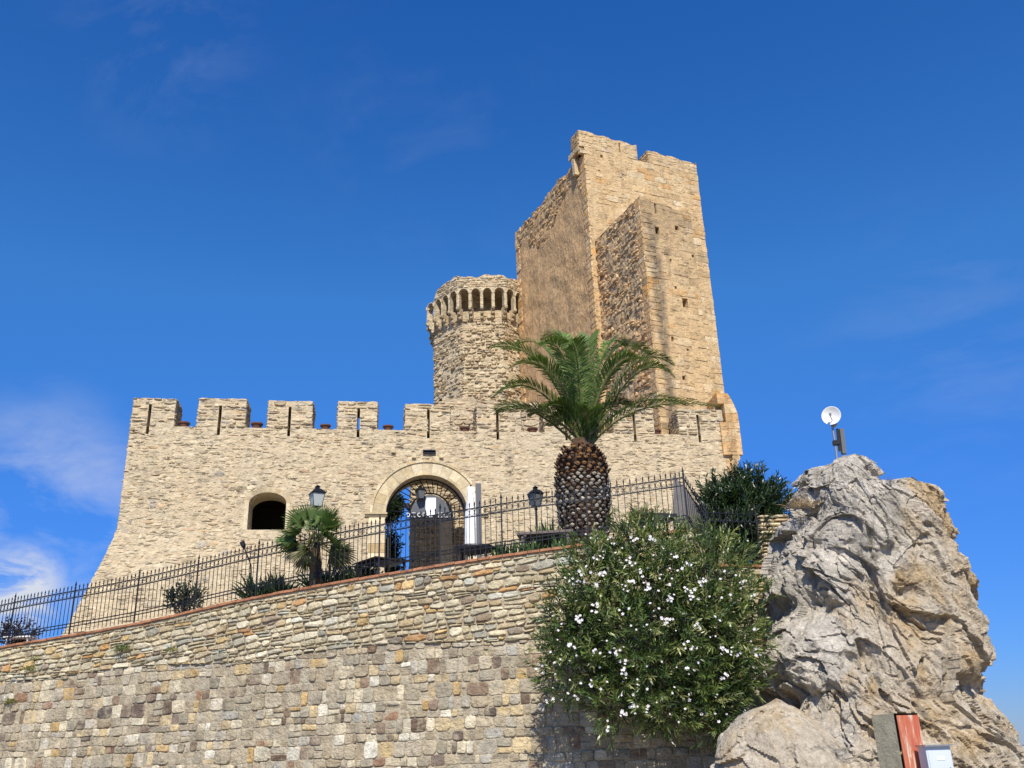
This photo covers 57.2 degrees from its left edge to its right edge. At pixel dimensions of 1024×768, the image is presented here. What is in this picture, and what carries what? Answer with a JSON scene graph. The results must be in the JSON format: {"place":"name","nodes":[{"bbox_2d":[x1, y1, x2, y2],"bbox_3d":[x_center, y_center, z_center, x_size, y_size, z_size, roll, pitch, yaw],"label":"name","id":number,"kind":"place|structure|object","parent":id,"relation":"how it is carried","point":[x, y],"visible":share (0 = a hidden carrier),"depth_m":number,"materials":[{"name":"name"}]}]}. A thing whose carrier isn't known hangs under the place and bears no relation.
{"place":"outdoors","nodes":[
{"label":"outdoors","id":0,"kind":"place"},
{"bbox_2d":[0,0,1023,744],"label":"sky","id":1,"kind":"structure","parent":0,"point":[259,202],"materials":[{"name":"blue"}]},
{"bbox_2d":[488,539,545,555],"bbox_3d":[0.105,4.029,21.984,1.519,0.859,0.823,-2,-22,0],"label":"iris clump","id":2,"kind":"object","parent":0,"point":[512,549],"visible":0.22,"depth_m":21.94,"materials":[{"name":"green plant"}]},
{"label":"terrace ground","id":3,"kind":"structure","parent":0,"visible":0},
{"bbox_2d":[3,635,37,644],"bbox_3d":[-13.865,7.395,26.421,0.750,0.532,0.500,-2,-22,0],"label":"white table","id":4,"kind":"object","parent":3,"relation":"on","point":[26,637],"visible":0.43,"depth_m":26.36,"materials":[{"name":"plastic"}]},
{"bbox_2d":[0,613,45,644],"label":"shrub","id":5,"kind":"object","parent":3,"relation":"on","point":[7,631],"visible":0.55,"depth_m":26.77,"materials":[{"name":"green plant"}]},
{"bbox_2d":[162,577,209,613],"bbox_3d":[-8.701,5.827,24.942,1.291,1.389,1.098,-2,-22,0],"label":"shrub","id":6,"kind":"object","parent":3,"relation":"on","point":[186,592],"visible":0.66,"depth_m":24.91,"materials":[{"name":"green plant"}]},
{"bbox_2d":[240,541,251,587],"bbox_3d":[-6.763,4.897,23.881,0.463,1.841,0.127,-2,-22,0],"label":"spotlight pole","id":7,"kind":"object","parent":3,"relation":"on","point":[242,544],"visible":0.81,"depth_m":24.07,"materials":[{"name":"black metal"}]},
{"bbox_2d":[226,570,300,600],"bbox_3d":[-6.220,5.225,23.806,2.566,1.068,2.160,-2,-22,0],"label":"yucca","id":8,"kind":"object","parent":3,"relation":"on","point":[272,587],"visible":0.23,"depth_m":23.55,"materials":[{"name":"green plant"}]},
{"bbox_2d":[272,502,356,585],"bbox_3d":[-4.866,4.054,22.968,2.181,2.420,2.108,-2,-22,0],"label":"fan palm","id":9,"kind":"object","parent":3,"relation":"on","point":[326,522],"visible":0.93,"depth_m":23.01,"materials":[{"name":"green plant"}]},
{"bbox_2d":[308,485,325,536],"bbox_3d":[-5.014,4.058,23.872,0.386,3.082,0.386,10,-25,-26],"label":"lamp post","id":10,"kind":"object","parent":3,"relation":"on","point":[316,495],"visible":0.54,"depth_m":24.21,"materials":[{"name":"white glass"}]},
{"bbox_2d":[291,565,373,586],"bbox_3d":[-4.186,4.864,23.140,2.700,0.932,2.080,-2,-22,0],"label":"yucca","id":11,"kind":"object","parent":3,"relation":"on","point":[329,578],"visible":0.16,"depth_m":22.87,"materials":[{"name":"green plant"}]},
{"bbox_2d":[335,562,383,580],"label":"shrub","id":12,"kind":"object","parent":3,"relation":"on","point":[363,575],"visible":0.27,"depth_m":22.83,"materials":[{"name":"green plant"}]},
{"bbox_2d":[355,556,409,577],"bbox_3d":[-3.126,4.634,22.538,0.950,0.746,0.950,16,-28,-37],"label":"square table","id":13,"kind":"object","parent":3,"relation":"on","point":[365,561],"visible":0.47,"depth_m":22.52,"materials":[{"name":"black paint"}]},
{"bbox_2d":[387,520,388,557],"bbox_3d":[-4.665,8.466,34.912,0.060,6.629,1.350,1,-22,-8],"label":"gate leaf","id":14,"kind":"object","parent":3,"relation":"on","point":[388,540],"visible":0.29,"depth_m":35.22,"materials":[{"name":"black metal"}]},
{"bbox_2d":[385,528,406,572],"bbox_3d":[-4.805,8.798,36.945,1.420,6.346,1.595,-2,-22,0],"label":"gate shrub","id":15,"kind":"object","parent":3,"relation":"on","point":[392,555],"visible":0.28,"depth_m":37.50,"materials":[{"name":"green plant"}]},
{"bbox_2d":[385,493,408,544],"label":"tree","id":16,"kind":"object","parent":3,"relation":"on","point":[392,515],"visible":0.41,"depth_m":41.70,"materials":[{"name":"green plant"}]},
{"bbox_2d":[61,393,742,635],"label":"castle wall","id":17,"kind":"structure","parent":3,"relation":"on","point":[222,476],"depth_m":35.44,"materials":[{"name":"stone"}]},
{"bbox_2d":[178,421,189,426],"bbox_3d":[-12.394,1.552,35.476,0.430,0.282,0.430,-2,-22,0],"label":"flower pot","id":18,"kind":"object","parent":17,"relation":"on","point":[184,423],"visible":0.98,"depth_m":35.34,"materials":[{"name":"ceramic"}]},
{"bbox_2d":[251,422,262,427],"bbox_3d":[-9.745,1.605,35.851,0.461,0.302,0.461,6,-23,-19],"label":"flower pot","id":19,"kind":"object","parent":17,"relation":"on","point":[256,424],"visible":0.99,"depth_m":35.70,"materials":[{"name":"ceramic"}]},
{"bbox_2d":[251,500,285,529],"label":"window","id":20,"kind":"structure","parent":17,"relation":"in","point":[266,515],"depth_m":37.93,"materials":[{"name":"grey"}]},
{"bbox_2d":[320,424,330,428],"bbox_3d":[-7.196,1.679,36.202,0.412,0.270,0.412,-7,-22,12],"label":"flower pot","id":21,"kind":"object","parent":17,"relation":"on","point":[325,426],"visible":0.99,"depth_m":36.07,"materials":[{"name":"ceramic"}]},
{"bbox_2d":[383,424,393,429],"bbox_3d":[-4.820,1.730,36.536,0.423,0.278,0.423,-19,-28,36],"label":"flower pot","id":22,"kind":"object","parent":17,"relation":"on","point":[388,427],"visible":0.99,"depth_m":36.40,"materials":[{"name":"ceramic"}]},
{"bbox_2d":[415,478,425,499],"bbox_3d":[-3.506,3.954,35.915,0.359,0.908,0.359,10,-25,-26],"label":"hanging lantern","id":23,"kind":"object","parent":17,"relation":"hanging from","point":[420,490],"visible":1,"depth_m":35.74,"materials":[{"name":"black glass"}]},
{"bbox_2d":[386,479,463,519],"bbox_3d":[-3.285,4.405,35.974,3.055,1.646,0.095,1,-22,-8],"label":"gate sign","id":24,"kind":"object","parent":17,"relation":"attached to","point":[427,503],"visible":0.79,"depth_m":35.91,"materials":[{"name":"grey metal"}]},
{"bbox_2d":[459,426,469,430],"bbox_3d":[-1.867,1.804,36.948,0.404,0.265,0.404,-11,-24,21],"label":"flower pot","id":25,"kind":"object","parent":17,"relation":"on","point":[464,428],"visible":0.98,"depth_m":36.82,"materials":[{"name":"ceramic"}]},
{"bbox_2d":[527,427,537,431],"bbox_3d":[0.817,1.859,37.327,0.431,0.283,0.431,-20,-28,37],"label":"flower pot","id":26,"kind":"object","parent":17,"relation":"on","point":[532,429],"visible":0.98,"depth_m":37.19,"materials":[{"name":"ceramic"}]},
{"bbox_2d":[404,503,415,567],"bbox_3d":[-2.494,3.981,23.007,0.314,2.176,0.127,-2,-22,0],"label":"spotlight pole","id":27,"kind":"object","parent":3,"relation":"on","point":[407,507],"visible":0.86,"depth_m":23.20,"materials":[{"name":"black metal"}]},
{"bbox_2d":[465,485,476,558],"bbox_3d":[-0.989,3.704,23.098,0.410,2.501,0.365,-2,-22,0],"label":"closed parasol","id":28,"kind":"object","parent":3,"relation":"on","point":[471,498],"visible":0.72,"depth_m":23.14,"materials":[{"name":"white fabric"}]},
{"bbox_2d":[425,274,520,403],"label":"corbelled tower","id":29,"kind":"structure","parent":3,"relation":"on","point":[471,321],"depth_m":53.60,"materials":[{"name":"stone"}]},
{"bbox_2d":[452,543,494,560],"bbox_3d":[-0.898,4.215,22.029,1.020,0.746,1.020,-2,-22,0],"label":"round table","id":30,"kind":"object","parent":3,"relation":"on","point":[483,551],"visible":0.53,"depth_m":21.91,"materials":[{"name":"black paint"}]},
{"bbox_2d":[409,398,540,568],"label":"ruined wall","id":31,"kind":"structure","parent":3,"relation":"on","point":[462,411],"depth_m":39.34,"materials":[{"name":"stone"}]},
{"bbox_2d":[476,483,481,557],"bbox_3d":[-0.804,3.654,23.008,0.600,2.491,0.600,-2,-22,0],"label":"grey mast","id":32,"kind":"object","parent":3,"relation":"on","point":[478,519],"visible":0.32,"depth_m":23.08,"materials":[{"name":"grey metal"}]},
{"bbox_2d":[527,486,543,546],"bbox_3d":[0.632,3.782,23.692,0.350,2.500,0.350,10,-25,-26],"label":"lamp post","id":33,"kind":"object","parent":3,"relation":"on","point":[536,490],"visible":0.5,"depth_m":23.93,"materials":[{"name":"black metal"}]},
{"bbox_2d":[511,517,570,549],"bbox_3d":[0.953,4.029,23.078,1.995,1.517,2.047,-2,-22,0],"label":"agave","id":34,"kind":"object","parent":3,"relation":"on","point":[543,528],"visible":0.09,"depth_m":22.90,"materials":[{"name":"green plant"}]},
{"bbox_2d":[516,529,572,550],"bbox_3d":[0.842,4.114,22.586,1.350,1.011,0.780,-4,-22,6],"label":"wooden table","id":35,"kind":"object","parent":3,"relation":"on","point":[526,534],"visible":0.31,"depth_m":22.45,"materials":[{"name":"grey wood"}]},
{"bbox_2d":[540,532,578,547],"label":"iris clump","id":36,"kind":"object","parent":3,"relation":"on","point":[557,544],"visible":0.16,"depth_m":22.07,"materials":[{"name":"green plant"}]},
{"bbox_2d":[487,328,719,544],"bbox_3d":[2.353,1.288,24.076,5.920,7.122,3.412,-2,-22,0],"label":"date palm","id":37,"kind":"object","parent":3,"relation":"on","point":[581,460],"visible":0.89,"depth_m":24.07,"materials":[{"name":"green plant"}]},
{"bbox_2d":[515,130,733,475],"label":"keep tower","id":38,"kind":"structure","parent":3,"relation":"on","point":[610,241],"depth_m":47.36,"materials":[{"name":"stone"}]},
{"bbox_2d":[629,505,663,534],"bbox_3d":[3.115,3.460,22.010,0.889,1.218,0.710,-2,-22,0],"label":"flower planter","id":39,"kind":"object","parent":3,"relation":"on","point":[643,517],"visible":0.16,"depth_m":21.98,"materials":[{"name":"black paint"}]},
{"bbox_2d":[650,513,676,530],"bbox_3d":[3.538,3.573,22.121,0.620,0.966,0.500,5,-23,-16],"label":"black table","id":40,"kind":"object","parent":3,"relation":"on","point":[667,514],"visible":0.14,"depth_m":22.09,"materials":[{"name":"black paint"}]},
{"bbox_2d":[673,475,718,563],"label":"stair parapet","id":41,"kind":"structure","parent":3,"relation":"on","point":[679,502],"depth_m":23.31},
{"bbox_2d":[690,457,795,564],"bbox_3d":[5.820,3.351,23.320,2.970,3.209,2.454,-2,-22,0],"label":"dark shrub","id":42,"kind":"object","parent":3,"relation":"on","point":[740,489],"visible":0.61,"depth_m":23.06,"materials":[{"name":"green plant"}]},
{"bbox_2d":[752,514,788,564],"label":"dry stone wall","id":43,"kind":"structure","parent":3,"relation":"on","point":[779,519],"depth_m":22.59,"materials":[{"name":"beige stone"}]},
{"bbox_3d":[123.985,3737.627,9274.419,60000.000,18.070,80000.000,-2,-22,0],"label":"ground","id":44,"kind":"structure","parent":0,"visible":0},
{"bbox_2d":[0,529,770,767],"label":"retaining wall","id":45,"kind":"structure","parent":44,"relation":"on","point":[422,667],"depth_m":21.26,"materials":[{"name":"stone"}]},
{"bbox_2d":[0,696,18,703],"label":"weed tuft","id":46,"kind":"object","parent":45,"relation":"on","point":[11,701],"visible":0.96,"depth_m":24.84,"materials":[{"name":"green plant"}]},
{"bbox_2d":[20,665,35,671],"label":"weed tuft","id":47,"kind":"object","parent":45,"relation":"on","point":[28,667],"visible":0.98,"depth_m":25.00,"materials":[{"name":"green plant"}]},
{"bbox_2d":[24,655,43,659],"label":"weed tuft","id":48,"kind":"object","parent":45,"relation":"on","point":[32,657],"visible":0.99,"depth_m":25.08,"materials":[{"name":"green plant"}]},
{"bbox_2d":[108,642,132,652],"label":"grass tuft","id":49,"kind":"object","parent":45,"relation":"attached to","point":[119,647],"visible":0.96,"depth_m":24.03,"materials":[{"name":"green plant"}]},
{"bbox_2d":[165,646,178,654],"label":"weed tuft","id":50,"kind":"object","parent":45,"relation":"on","point":[172,649],"visible":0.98,"depth_m":23.34,"materials":[{"name":"green plant"}]},
{"bbox_2d":[0,467,688,644],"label":"iron railing","id":51,"kind":"object","parent":45,"relation":"on","point":[340,540],"visible":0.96,"depth_m":22.67,"materials":[{"name":"grey metal"}]},
{"bbox_2d":[683,472,710,553],"bbox_3d":[4.248,3.078,21.562,0.053,1.984,1.026,-17,-26,32],"label":"stair railing","id":52,"kind":"object","parent":45,"relation":"on","point":[698,508],"visible":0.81,"depth_m":21.64,"materials":[{"name":"grey metal"}]},
{"bbox_2d":[706,505,762,564],"bbox_3d":[5.198,3.504,21.966,1.278,1.482,0.054,3,-22,-13],"label":"railing","id":53,"kind":"object","parent":45,"relation":"on","point":[738,521],"visible":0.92,"depth_m":22.08,"materials":[{"name":"grey metal"}]},
{"bbox_2d":[521,502,785,751],"bbox_3d":[2.802,4.759,18.643,5.341,4.984,2.864,-2,-22,0],"label":"oleander bush","id":54,"kind":"object","parent":44,"relation":"on","point":[703,701],"visible":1,"depth_m":18.18,"materials":[{"name":"green plant"}]},
{"bbox_2d":[710,698,850,767],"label":"boulder","id":55,"kind":"object","parent":44,"relation":"on","point":[776,733],"visible":0.92,"depth_m":16.66,"materials":[{"name":"stone"}]},
{"bbox_2d":[729,454,1023,767],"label":"rock crag","id":56,"kind":"structure","parent":44,"relation":"on","point":[876,610],"depth_m":18.20,"materials":[{"name":"stone"}]},
{"bbox_2d":[778,493,823,510],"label":"dry grass tuft","id":57,"kind":"object","parent":56,"relation":"on","point":[800,503],"visible":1,"depth_m":20.00,"materials":[{"name":"beige plant"}]},
{"bbox_2d":[821,406,846,458],"bbox_3d":[7.282,1.335,21.052,0.451,1.736,0.360,-2,-22,0],"label":"antenna mast","id":58,"kind":"object","parent":56,"relation":"on","point":[831,415],"visible":0.94,"depth_m":21.20,"materials":[{"name":"silver metal"}]},
{"bbox_2d":[871,713,922,767],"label":"concrete pillar","id":59,"kind":"structure","parent":44,"relation":"on","point":[898,737],"depth_m":14.66,"materials":[{"name":"red paint"}]},
{"bbox_2d":[915,744,953,767],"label":"meter box","id":60,"kind":"object","parent":44,"relation":"on","point":[935,756],"visible":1,"depth_m":14.15,"materials":[{"name":"grey metal"}]},
{"bbox_2d":[928,750,951,767],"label":"door","id":61,"kind":"structure","parent":60,"relation":"in","point":[934,763],"depth_m":14.12,"materials":[{"name":"white"}]}
]}

